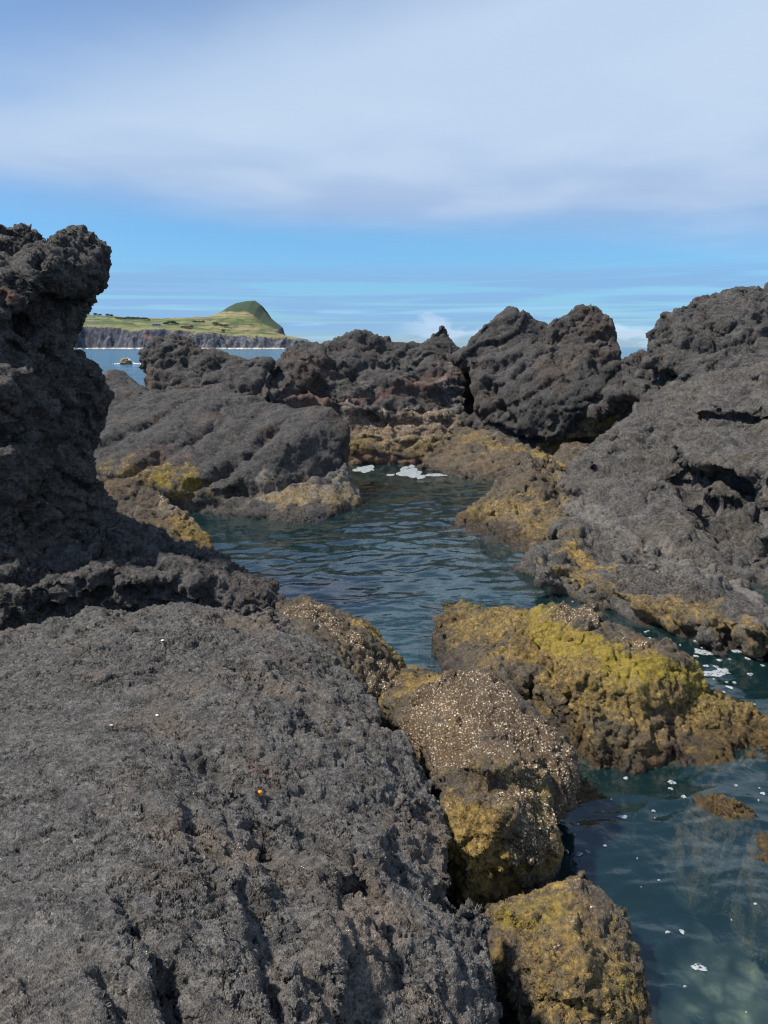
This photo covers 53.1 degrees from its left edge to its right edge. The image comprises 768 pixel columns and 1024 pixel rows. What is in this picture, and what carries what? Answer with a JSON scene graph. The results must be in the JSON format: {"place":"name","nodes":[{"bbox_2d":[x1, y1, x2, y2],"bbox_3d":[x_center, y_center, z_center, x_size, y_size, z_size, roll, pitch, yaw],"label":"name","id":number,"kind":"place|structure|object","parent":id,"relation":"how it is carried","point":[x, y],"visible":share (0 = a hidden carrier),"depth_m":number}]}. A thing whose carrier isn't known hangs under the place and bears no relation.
{"place":"outdoors","nodes":[
{"label":"outdoors","id":0,"kind":"place"},
{"bbox_2d":[74,301,311,348],"bbox_3d":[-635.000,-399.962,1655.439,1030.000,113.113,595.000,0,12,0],"label":"headland","id":1,"kind":"structure","parent":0,"point":[253,324],"depth_m":1443.37},
{"bbox_2d":[206,464,508,599],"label":"pool water","id":2,"kind":"structure","parent":0,"point":[398,502],"depth_m":16.44},
{"bbox_2d":[0,511,285,630],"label":"dark boulder","id":3,"kind":"object","parent":2,"relation":"on","point":[124,562],"visible":0.47,"depth_m":7.40},
{"bbox_2d":[0,223,117,560],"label":"lava pillar","id":4,"kind":"structure","parent":3,"relation":"on","point":[57,395],"depth_m":7.76},
{"bbox_2d":[138,333,275,400],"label":"lava ridge","id":5,"kind":"structure","parent":2,"relation":"on","point":[171,361],"depth_m":20.16},
{"bbox_2d":[93,369,362,561],"bbox_3d":[-4.439,-1.087,16.228,8.720,3.599,4.931,6,14,27],"label":"lava outcrop","id":6,"kind":"object","parent":2,"relation":"on","point":[211,452],"visible":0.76,"depth_m":14.70},
{"bbox_2d":[255,325,473,493],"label":"lava crag","id":7,"kind":"structure","parent":2,"relation":"on","point":[389,401],"depth_m":20.85},
{"bbox_2d":[414,426,550,504],"bbox_3d":[2.516,-1.066,18.763,2.294,1.739,3.592,-7,14,-31],"label":"reddish rock","id":8,"kind":"object","parent":2,"relation":"in","point":[483,454],"visible":0.65,"depth_m":18.80},
{"bbox_2d":[353,465,764,1012],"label":"foam rafts","id":9,"kind":"object","parent":2,"relation":"on","point":[410,469],"visible":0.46,"depth_m":7.52},
{"bbox_2d":[661,793,760,917],"bbox_3d":[2.151,2.251,5.086,0.695,0.721,0.446,9,15,37],"label":"half sunk rock","id":10,"kind":"object","parent":2,"relation":"in","point":[701,859],"visible":0.81,"depth_m":4.99},
{"bbox_2d":[728,832,767,963],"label":"half sunk rock","id":11,"kind":"object","parent":2,"relation":"in","point":[748,924],"visible":0.94,"depth_m":4.64},
{"bbox_2d":[75,347,647,386],"bbox_3d":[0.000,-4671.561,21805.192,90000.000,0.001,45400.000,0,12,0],"label":"sea","id":12,"kind":"structure","parent":0,"point":[105,359],"depth_m":290.28},
{"bbox_2d":[119,358,131,363],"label":"sea rock","id":13,"kind":"object","parent":12,"relation":"in","point":[124,361],"visible":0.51,"depth_m":139.49},
{"bbox_2d":[0,0,767,346],"label":"sky","id":14,"kind":"structure","parent":0,"point":[401,170]},
{"bbox_2d":[235,487,767,1023],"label":"sea bed","id":15,"kind":"object","parent":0,"point":[391,577],"visible":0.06,"depth_m":14.07},
{"bbox_2d":[96,475,215,551],"bbox_3d":[-3.670,0.450,11.658,2.283,1.760,1.969,0,12,0],"label":"barnacled rock","id":16,"kind":"object","parent":15,"relation":"on","point":[143,504],"visible":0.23,"depth_m":11.80},
{"bbox_2d":[0,602,502,1023],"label":"lava slab","id":17,"kind":"structure","parent":15,"relation":"on","point":[168,865],"depth_m":3.17},
{"bbox_2d":[275,595,442,701],"bbox_3d":[-0.293,1.699,6.934,1.410,1.646,1.752,-11,16,-40],"label":"crusted rock","id":18,"kind":"object","parent":15,"relation":"on","point":[368,655],"visible":0.26,"depth_m":6.73},
{"bbox_2d":[378,668,580,913],"bbox_3d":[0.633,2.011,5.367,1.168,1.707,2.451,-2,12,-9],"label":"barnacle boulder","id":19,"kind":"object","parent":15,"relation":"on","point":[496,755],"visible":0.6,"depth_m":4.54},
{"bbox_2d":[441,454,568,604],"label":"ochre spur","id":20,"kind":"structure","parent":15,"relation":"on","point":[506,521],"depth_m":12.85},
{"bbox_2d":[450,304,623,462],"bbox_3d":[4.224,-3.188,20.971,4.780,4.889,4.698,0,12,0],"label":"lava boulder","id":21,"kind":"object","parent":15,"relation":"on","point":[537,384],"visible":0.64,"depth_m":19.84},
{"bbox_2d":[484,870,652,1023],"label":"brown boulder","id":22,"kind":"object","parent":15,"relation":"on","point":[567,950],"visible":0.88,"depth_m":3.50},
{"bbox_2d":[417,599,767,887],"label":"weedy boulder","id":23,"kind":"object","parent":15,"relation":"on","point":[617,703],"visible":0.64,"depth_m":5.86},
{"bbox_2d":[509,361,767,714],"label":"shore slope","id":24,"kind":"structure","parent":15,"relation":"on","point":[660,532],"depth_m":11.32},
{"bbox_2d":[552,441,589,471],"bbox_3d":[4.343,-1.153,17.042,1.374,0.835,1.672,0,12,0],"label":"round rock","id":25,"kind":"object","parent":24,"relation":"on","point":[564,454],"visible":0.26,"depth_m":16.68},
{"bbox_2d":[587,282,767,433],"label":"outcrop","id":26,"kind":"object","parent":24,"relation":"on","point":[716,331],"visible":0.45,"depth_m":16.43}
]}

